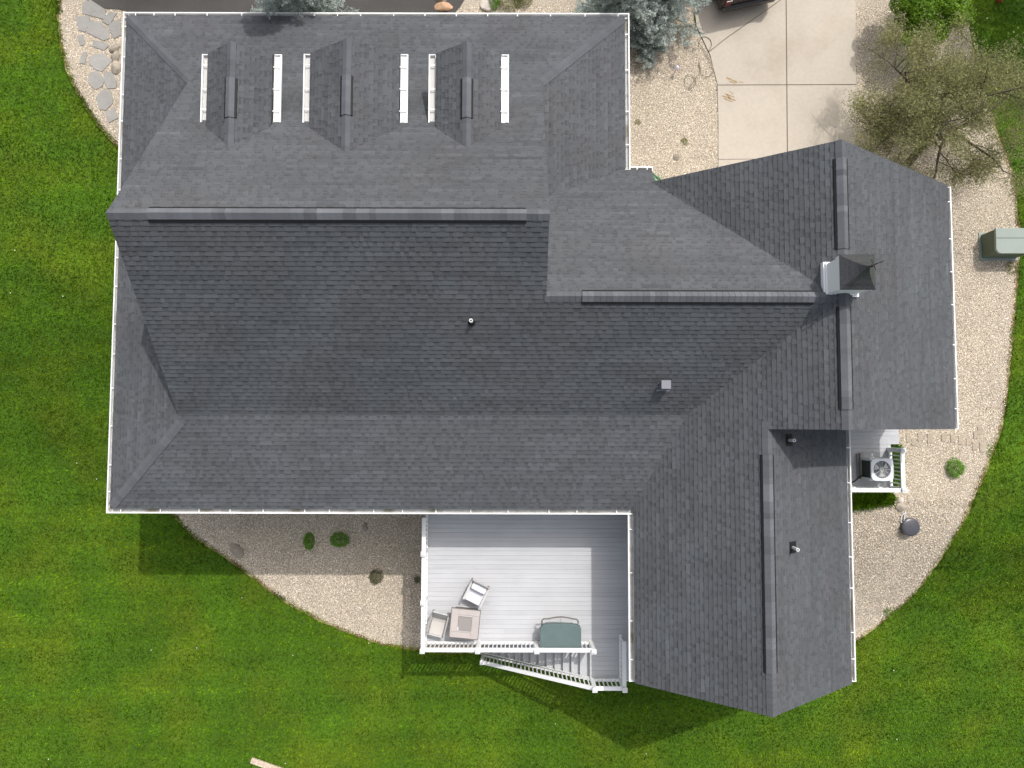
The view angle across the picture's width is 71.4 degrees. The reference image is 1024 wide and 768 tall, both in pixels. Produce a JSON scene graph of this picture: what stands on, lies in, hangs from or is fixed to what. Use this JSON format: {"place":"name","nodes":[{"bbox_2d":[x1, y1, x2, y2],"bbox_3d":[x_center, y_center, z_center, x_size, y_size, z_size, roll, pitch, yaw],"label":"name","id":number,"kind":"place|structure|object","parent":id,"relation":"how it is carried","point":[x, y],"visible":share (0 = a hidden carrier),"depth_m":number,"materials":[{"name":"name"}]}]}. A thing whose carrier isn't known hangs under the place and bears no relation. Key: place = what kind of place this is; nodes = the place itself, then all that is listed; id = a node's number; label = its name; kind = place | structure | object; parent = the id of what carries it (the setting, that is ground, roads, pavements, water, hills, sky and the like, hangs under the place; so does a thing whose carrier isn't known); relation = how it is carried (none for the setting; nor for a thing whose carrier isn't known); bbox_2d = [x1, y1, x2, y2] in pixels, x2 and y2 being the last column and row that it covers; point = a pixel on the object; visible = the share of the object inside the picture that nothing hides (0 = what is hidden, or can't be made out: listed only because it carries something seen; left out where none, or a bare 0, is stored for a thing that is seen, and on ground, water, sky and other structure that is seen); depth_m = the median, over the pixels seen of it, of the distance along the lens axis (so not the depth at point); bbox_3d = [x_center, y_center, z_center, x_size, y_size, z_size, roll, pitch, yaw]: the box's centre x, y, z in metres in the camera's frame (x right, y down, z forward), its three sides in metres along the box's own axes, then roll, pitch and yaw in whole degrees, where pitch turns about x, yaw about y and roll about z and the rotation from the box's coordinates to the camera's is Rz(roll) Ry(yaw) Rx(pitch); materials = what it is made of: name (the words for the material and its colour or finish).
{"place":"outdoors","nodes":[
{"label":"outdoors","id":0,"kind":"place"},
{"bbox_2d":[60,0,126,142],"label":"gravel ground","id":1,"kind":"structure","parent":0,"point":[75,29],"depth_m":24.45,"materials":[{"name":"beige gravel"}]},
{"bbox_2d":[77,34,84,45],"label":"flagstone","id":2,"kind":"object","parent":1,"relation":"on","point":[81,40],"visible":1,"depth_m":24.44,"materials":[{"name":"grey stone"}]},
{"bbox_2d":[79,52,86,63],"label":"flagstone","id":3,"kind":"object","parent":1,"relation":"on","point":[83,58],"visible":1,"depth_m":24.41,"materials":[{"name":"grey stone"}]},
{"bbox_2d":[56,0,118,145],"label":"soil rim","id":4,"kind":"object","parent":1,"relation":"on","point":[73,79],"visible":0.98,"depth_m":24.40,"materials":[{"name":"brown soil"}]},
{"bbox_2d":[87,20,109,40],"bbox_3d":[-14.191,-12.162,24.503,0.918,0.080,0.529,27,87,1],"label":"flagstone","id":5,"kind":"object","parent":1,"relation":"on","point":[99,30],"visible":1,"depth_m":24.46,"materials":[{"name":"grey stone"}]},
{"bbox_2d":[92,40,109,50],"bbox_3d":[-14.127,-11.629,24.473,0.580,0.080,0.267,20,87,1],"label":"flagstone","id":6,"kind":"object","parent":1,"relation":"on","point":[101,45],"visible":1,"depth_m":24.43,"materials":[{"name":"grey stone"}]},
{"bbox_2d":[96,88,112,109],"bbox_3d":[-13.928,-9.699,24.365,0.580,0.080,0.707,43,88,2],"label":"flagstone","id":7,"kind":"object","parent":1,"relation":"on","point":[104,98],"visible":1,"depth_m":24.33,"materials":[{"name":"grey stone"}]},
{"bbox_2d":[102,12,116,24],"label":"flagstone","id":8,"kind":"object","parent":1,"relation":"on","point":[109,18],"visible":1,"depth_m":24.49,"materials":[{"name":"grey stone"}]},
{"bbox_2d":[109,44,120,52],"bbox_3d":[-13.610,-11.510,24.442,0.289,0.260,0.394,31,87,2],"label":"rock","id":9,"kind":"object","parent":1,"relation":"on","point":[113,48],"visible":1,"depth_m":24.37,"materials":[{"name":"beige stone"}]},
{"bbox_2d":[111,51,118,61],"bbox_3d":[-13.604,-11.212,24.425,0.301,0.260,0.420,0,87,0],"label":"rock","id":10,"kind":"object","parent":1,"relation":"on","point":[115,56],"visible":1,"depth_m":24.34,"materials":[{"name":"beige stone"}]},
{"bbox_2d":[111,61,120,73],"bbox_3d":[-13.554,-10.844,24.396,0.357,0.283,0.471,0,87,0],"label":"rock","id":11,"kind":"object","parent":1,"relation":"on","point":[115,67],"visible":0.94,"depth_m":24.31,"materials":[{"name":"beige stone"}]},
{"bbox_2d":[92,0,463,12],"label":"asphalt drive","id":12,"kind":"structure","parent":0,"point":[395,6],"depth_m":24.52,"materials":[{"name":"grey asphalt"}]},
{"bbox_2d":[176,513,485,653],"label":"gravel ground","id":13,"kind":"structure","parent":0,"point":[248,521],"depth_m":25.65,"materials":[{"name":"beige gravel"}]},
{"bbox_2d":[230,543,243,557],"bbox_3d":[-9.910,5.997,25.663,0.370,0.234,0.654,-35,87,-2],"label":"rock","id":14,"kind":"object","parent":13,"relation":"on","point":[237,550],"visible":1,"depth_m":25.59,"materials":[{"name":"grey stone"}]},
{"bbox_2d":[303,532,314,550],"bbox_3d":[-7.312,5.655,25.516,0.456,0.466,0.694,0,87,0],"label":"shrub","id":15,"kind":"object","parent":13,"relation":"on","point":[306,542],"visible":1,"depth_m":25.51,"materials":[{"name":"green plant"}]},
{"bbox_2d":[173,515,463,653],"bbox_3d":[-7.244,7.662,25.578,11.694,0.001,1.252,25,87,1],"label":"soil rim","id":16,"kind":"object","parent":13,"relation":"on","point":[270,590],"visible":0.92,"depth_m":25.57,"materials":[{"name":"brown soil"}]},
{"bbox_2d":[330,532,350,547],"bbox_3d":[-6.188,5.591,25.514,0.782,0.481,0.593,0,87,0],"label":"shrub","id":17,"kind":"object","parent":13,"relation":"on","point":[334,542],"visible":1,"depth_m":25.51,"materials":[{"name":"green plant"}]},
{"bbox_2d":[363,522,367,532],"bbox_3d":[-5.286,5.185,25.721,0.201,0.170,0.371,0,87,0],"label":"rock","id":18,"kind":"object","parent":13,"relation":"on","point":[365,527],"visible":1,"depth_m":25.66,"materials":[{"name":"grey stone"}]},
{"bbox_2d":[368,568,383,584],"bbox_3d":[-4.874,6.912,25.480,0.583,0.398,0.552,-23,87,-1],"label":"shrub","id":19,"kind":"object","parent":13,"relation":"on","point":[375,576],"visible":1,"depth_m":25.49,"materials":[{"name":"green plant"}]},
{"bbox_2d":[420,514,628,692],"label":"deck","id":20,"kind":"structure","parent":13,"relation":"on","point":[532,571],"depth_m":23.09,"materials":[{"name":"white wood"}]},
{"bbox_2d":[427,609,449,637],"bbox_3d":[-2.332,7.569,22.557,0.580,0.890,0.878,14,87,1],"label":"sling chair","id":21,"kind":"object","parent":20,"relation":"on","point":[437,626],"visible":1,"depth_m":22.57,"materials":[{"name":"fabric"}]},
{"bbox_2d":[449,606,480,639],"bbox_3d":[-1.487,7.567,22.698,0.930,0.628,0.930,6,87,0],"label":"fire table","id":22,"kind":"object","parent":20,"relation":"on","point":[464,622],"visible":1,"depth_m":22.41,"materials":[{"name":"stone"}]},
{"bbox_2d":[463,578,489,607],"bbox_3d":[-1.115,6.606,22.655,0.645,0.820,0.736,26,87,1],"label":"armchair","id":23,"kind":"object","parent":20,"relation":"on","point":[476,592],"visible":1,"depth_m":22.49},
{"bbox_2d":[540,616,580,647],"bbox_3d":[1.525,7.790,22.639,1.283,0.720,0.950,0,87,0],"label":"grill","id":24,"kind":"object","parent":20,"relation":"on","point":[560,635],"visible":1,"depth_m":22.28,"materials":[{"name":"teal metal"}]},
{"bbox_2d":[0,0,1023,767],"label":"ground","id":25,"kind":"structure","parent":0,"point":[834,732],"depth_m":25.37,"materials":[{"name":"green plant"}]},
{"bbox_2d":[76,16,89,31],"bbox_3d":[-14.769,-12.379,24.515,0.491,0.080,0.570,0,87,0],"label":"flagstone","id":26,"kind":"object","parent":25,"relation":"on","point":[82,23],"visible":1,"depth_m":24.48,"materials":[{"name":"grey stone"}]},
{"bbox_2d":[82,0,105,18],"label":"flagstone","id":27,"kind":"object","parent":25,"relation":"on","point":[91,8],"visible":1,"depth_m":24.50,"materials":[{"name":"grey stone"}]},
{"bbox_2d":[88,70,103,89],"bbox_3d":[-14.251,-10.403,24.404,0.637,0.080,0.505,45,88,2],"label":"flagstone","id":28,"kind":"object","parent":25,"relation":"on","point":[96,79],"visible":1,"depth_m":24.36,"materials":[{"name":"grey stone"}]},
{"bbox_2d":[89,54,111,71],"bbox_3d":[-14.151,-11.071,24.442,0.686,0.080,0.622,45,88,2],"label":"flagstone","id":29,"kind":"object","parent":25,"relation":"on","point":[100,62],"visible":1,"depth_m":24.40,"materials":[{"name":"grey stone"}]},
{"bbox_2d":[104,72,116,88],"bbox_3d":[-13.736,-10.392,24.404,0.449,0.080,0.588,0,87,0],"label":"flagstone","id":30,"kind":"object","parent":25,"relation":"on","point":[110,80],"visible":1,"depth_m":24.36,"materials":[{"name":"grey stone"}]},
{"bbox_2d":[105,108,117,122],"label":"flagstone","id":31,"kind":"object","parent":25,"relation":"on","point":[111,115],"visible":0.93,"depth_m":24.30,"materials":[{"name":"grey stone"}]},
{"bbox_2d":[108,19,120,38],"bbox_3d":[-13.576,-12.215,24.506,0.506,0.080,0.563,-26,87,-1],"label":"flagstone","id":32,"kind":"object","parent":25,"relation":"on","point":[114,28],"visible":1,"depth_m":24.47,"materials":[{"name":"grey stone"}]},
{"bbox_2d":[250,757,281,767],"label":"wooden plank","id":33,"kind":"object","parent":25,"relation":"on","point":[259,763],"visible":1,"depth_m":25.21,"materials":[{"name":"beige wood"}]},
{"bbox_2d":[250,0,358,18],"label":"blue spruce","id":34,"kind":"object","parent":25,"relation":"on","point":[268,7],"visible":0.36,"depth_m":22.00,"materials":[{"name":"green plant"}]},
{"bbox_2d":[106,12,958,716],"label":"house","id":35,"kind":"structure","parent":25,"relation":"on","point":[422,264],"depth_m":18.86,"materials":[{"name":"grey"}]},
{"bbox_2d":[58,4,1017,654],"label":"gravel","id":36,"kind":"structure","parent":25,"relation":"on","point":[856,522],"depth_m":24.34,"materials":[{"name":"beige gravel"}]},
{"bbox_2d":[456,0,717,179],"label":"gravel ground","id":37,"kind":"structure","parent":0,"point":[539,3],"depth_m":24.35,"materials":[{"name":"beige gravel"}]},
{"bbox_2d":[435,1,452,11],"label":"rock","id":38,"kind":"object","parent":37,"relation":"on","point":[443,6],"visible":1,"depth_m":24.43,"materials":[{"name":"stone"}]},
{"bbox_2d":[480,0,493,11],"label":"rock","id":39,"kind":"object","parent":37,"relation":"on","point":[485,5],"visible":0.98,"depth_m":24.42,"materials":[{"name":"white stone"}]},
{"bbox_2d":[489,0,500,9],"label":"shrub","id":40,"kind":"object","parent":37,"relation":"on","point":[495,4],"visible":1,"depth_m":24.41,"materials":[{"name":"green plant"}]},
{"bbox_2d":[494,0,523,11],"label":"shrub","id":41,"kind":"object","parent":37,"relation":"on","point":[506,5],"visible":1,"depth_m":24.36,"materials":[{"name":"green plant"}]},
{"bbox_2d":[514,0,531,6],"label":"shrub","id":42,"kind":"object","parent":37,"relation":"on","point":[523,3],"visible":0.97,"depth_m":24.45,"materials":[{"name":"green plant"}]},
{"bbox_2d":[573,0,660,40],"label":"blue spruce","id":43,"kind":"object","parent":37,"relation":"on","point":[634,11],"visible":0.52,"depth_m":22.67,"materials":[{"name":"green plant"}]},
{"bbox_2d":[577,0,711,70],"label":"blue spruce","id":44,"kind":"object","parent":37,"relation":"on","point":[661,10],"visible":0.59,"depth_m":23.46,"materials":[{"name":"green plant"}]},
{"bbox_2d":[630,23,668,70],"bbox_3d":[4.553,-11.506,23.930,1.610,1.302,1.449,23,87,1],"label":"blue spruce","id":45,"kind":"object","parent":37,"relation":"on","point":[641,41],"visible":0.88,"depth_m":23.82,"materials":[{"name":"green plant"}]},
{"bbox_2d":[673,154,679,160],"bbox_3d":[5.598,-7.708,24.244,0.256,0.121,0.234,0,87,0],"label":"rock","id":46,"kind":"object","parent":37,"relation":"on","point":[676,157],"visible":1,"depth_m":24.21,"materials":[{"name":"beige stone"}]},
{"bbox_2d":[694,0,856,166],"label":"driveway","id":47,"kind":"structure","parent":0,"point":[752,119],"depth_m":24.37,"materials":[{"name":"concrete"}]},
{"bbox_2d":[684,0,779,90],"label":"garden hose","id":48,"kind":"object","parent":47,"relation":"on","point":[711,49],"visible":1,"depth_m":24.39,"materials":[{"name":"rubber"}]},
{"bbox_2d":[722,77,743,101],"bbox_3d":[7.512,-10.042,24.334,0.611,0.001,0.790,18,87,1],"label":"rust stain","id":49,"kind":"object","parent":47,"relation":"on","point":[728,96],"visible":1,"depth_m":24.32,"materials":[{"name":"brown concrete"}]},
{"bbox_2d":[716,0,774,12],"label":"parked car","id":50,"kind":"object","parent":47,"relation":"on","point":[724,6],"visible":1,"depth_m":23.91,"materials":[{"name":"black paint"}]},
{"bbox_2d":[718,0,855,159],"bbox_3d":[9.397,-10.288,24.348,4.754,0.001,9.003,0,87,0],"label":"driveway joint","id":51,"kind":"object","parent":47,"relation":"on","point":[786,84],"visible":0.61,"depth_m":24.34,"materials":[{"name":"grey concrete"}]},
{"bbox_2d":[852,0,1015,640],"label":"gravel ground","id":52,"kind":"structure","parent":0,"point":[866,4],"depth_m":23.99,"materials":[{"name":"beige gravel"}]},
{"bbox_2d":[852,492,898,512],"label":"ornamental grass","id":53,"kind":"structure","parent":52,"relation":"on","point":[868,500],"depth_m":23.45,"materials":[{"name":"green plant"}]},
{"bbox_2d":[850,429,906,492],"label":"side deck","id":54,"kind":"structure","parent":52,"relation":"on","point":[872,443],"depth_m":23.48,"materials":[{"name":"white wood"}]},
{"bbox_2d":[857,453,862,478],"bbox_3d":[11.437,2.693,23.413,0.200,0.100,0.850,0,87,0],"label":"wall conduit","id":55,"kind":"object","parent":54,"relation":"on","point":[859,465],"depth_m":23.38,"materials":[{"name":"grey metal"}]},
{"bbox_2d":[852,457,893,482],"bbox_3d":[11.328,2.833,23.071,1.798,0.768,0.821,-10,87,-1],"label":"air conditioner","id":56,"kind":"object","parent":54,"relation":"on","point":[878,468],"visible":0.98,"depth_m":22.77,"materials":[{"name":"metal"}]},
{"bbox_2d":[885,606,899,618],"bbox_3d":[13.492,8.029,25.335,0.580,0.138,0.671,0,87,0],"label":"shrub","id":57,"kind":"object","parent":52,"relation":"on","point":[893,612],"visible":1,"depth_m":25.32,"materials":[{"name":"green plant"}]},
{"bbox_2d":[891,443,906,486],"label":"ornamental grass","id":58,"kind":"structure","parent":52,"relation":"on","point":[896,461],"depth_m":23.55,"materials":[{"name":"green plant"}]},
{"bbox_2d":[897,497,903,502],"bbox_3d":[12.862,3.844,23.587,0.204,0.176,0.249,29,87,2],"label":"rock","id":59,"kind":"object","parent":52,"relation":"on","point":[900,500],"visible":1,"depth_m":23.53,"materials":[{"name":"beige stone"}]},
{"bbox_2d":[896,503,906,510],"bbox_3d":[12.881,4.067,23.579,0.375,0.224,0.273,0,87,0],"label":"rock","id":60,"kind":"object","parent":52,"relation":"on","point":[901,506],"visible":1,"depth_m":23.50,"materials":[{"name":"beige stone"}]},
{"bbox_2d":[906,435,910,441],"bbox_3d":[13.190,1.812,23.715,0.153,0.077,0.254,0,87,0],"label":"paver","id":61,"kind":"object","parent":52,"relation":"on","point":[908,438],"visible":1,"depth_m":23.68,"materials":[{"name":"beige stone"}]},
{"bbox_2d":[900,518,919,535],"bbox_3d":[13.216,4.745,23.675,0.600,0.287,0.600,0,87,0],"label":"pit cover","id":62,"kind":"object","parent":52,"relation":"on","point":[909,526],"visible":1,"depth_m":23.56,"materials":[{"name":"plastic"}]},
{"bbox_2d":[907,496,912,502],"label":"rock","id":63,"kind":"object","parent":52,"relation":"on","point":[909,499],"visible":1,"depth_m":23.56,"materials":[{"name":"beige stone"}]},
{"bbox_2d":[917,433,922,440],"bbox_3d":[13.582,1.759,23.717,0.170,0.077,0.283,0,87,0],"label":"paver","id":64,"kind":"object","parent":52,"relation":"on","point":[920,436],"visible":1,"depth_m":23.68,"materials":[{"name":"beige stone"}]},
{"bbox_2d":[832,3,1023,205],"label":"sparse tree","id":65,"kind":"object","parent":52,"relation":"on","point":[928,111],"visible":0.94,"depth_m":21.39,"materials":[{"name":"green plant"}]},
{"bbox_2d":[927,433,933,443],"bbox_3d":[13.918,1.812,23.714,0.204,0.077,0.340,0,87,0],"label":"paver","id":66,"kind":"object","parent":52,"relation":"on","point":[930,438],"visible":1,"depth_m":23.68,"materials":[{"name":"beige stone"}]},
{"bbox_2d":[888,0,977,47],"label":"leafy bush","id":67,"kind":"object","parent":52,"relation":"on","point":[915,10],"visible":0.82,"depth_m":22.57,"materials":[{"name":"green plant"}]},
{"bbox_2d":[856,48,1019,640],"bbox_3d":[15.396,-0.958,24.956,2.771,2.200,20.986,9,87,1],"label":"soil rim","id":68,"kind":"object","parent":52,"relation":"on","point":[999,425],"visible":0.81,"depth_m":23.94,"materials":[{"name":"brown soil"}]},
{"bbox_2d":[941,434,945,441],"bbox_3d":[14.363,1.794,23.715,0.152,0.077,0.254,0,87,0],"label":"paver","id":69,"kind":"object","parent":52,"relation":"on","point":[943,437],"visible":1,"depth_m":23.68,"materials":[{"name":"beige stone"}]},
{"bbox_2d":[950,435,954,441],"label":"paver","id":70,"kind":"object","parent":52,"relation":"on","point":[952,438],"visible":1,"depth_m":23.68,"materials":[{"name":"beige stone"}]},
{"bbox_2d":[946,457,967,477],"bbox_3d":[14.660,2.773,23.481,0.634,0.446,0.697,-37,87,-2],"label":"shrub","id":71,"kind":"object","parent":52,"relation":"on","point":[956,473],"visible":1,"depth_m":23.46,"materials":[{"name":"green plant"}]},
{"bbox_2d":[958,436,963,443],"bbox_3d":[14.929,1.865,23.711,0.169,0.077,0.283,0,87,0],"label":"paver","id":72,"kind":"object","parent":52,"relation":"on","point":[960,440],"visible":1,"depth_m":23.67,"materials":[{"name":"beige stone"}]},
{"bbox_2d":[966,438,970,444],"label":"paver","id":73,"kind":"object","parent":52,"relation":"on","point":[968,441],"visible":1,"depth_m":23.67,"materials":[{"name":"beige stone"}]},
{"bbox_2d":[972,442,977,449],"bbox_3d":[15.384,2.060,23.700,0.170,0.077,0.282,0,87,0],"label":"paver","id":74,"kind":"object","parent":52,"relation":"on","point":[974,445],"visible":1,"depth_m":23.66,"materials":[{"name":"beige stone"}]},
{"bbox_2d":[973,431,977,437],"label":"paver","id":75,"kind":"object","parent":52,"relation":"on","point":[975,434],"visible":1,"depth_m":23.68,"materials":[{"name":"beige stone"}]},
{"bbox_2d":[977,426,982,433],"bbox_3d":[15.582,1.529,23.730,0.170,0.077,0.283,0,87,0],"label":"paver","id":76,"kind":"object","parent":52,"relation":"on","point":[980,429],"visible":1,"depth_m":23.69,"materials":[{"name":"beige stone"}]},
{"bbox_2d":[979,442,985,451],"bbox_3d":[15.649,2.095,23.698,0.204,0.077,0.339,0,87,0],"label":"paver","id":77,"kind":"object","parent":52,"relation":"on","point":[982,447],"visible":1,"depth_m":23.66,"materials":[{"name":"beige stone"}]},
{"bbox_2d":[986,442,1006,462],"bbox_3d":[16.081,2.251,23.675,0.719,0.129,0.816,-26,87,-1],"label":"shrub","id":78,"kind":"object","parent":52,"relation":"on","point":[1002,453],"visible":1,"depth_m":23.66,"materials":[{"name":"green plant"}]},
{"bbox_2d":[978,228,1023,260],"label":"utility box","id":79,"kind":"object","parent":52,"relation":"on","point":[1001,244],"visible":1,"depth_m":23.29,"materials":[{"name":"green metal"}]},
{"bbox_2d":[1004,261,1019,275],"bbox_3d":[16.865,-3.935,24.025,0.562,0.122,0.589,0,87,0],"label":"shrub","id":80,"kind":"object","parent":52,"relation":"on","point":[1011,268],"visible":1,"depth_m":24.00,"materials":[{"name":"green plant"}]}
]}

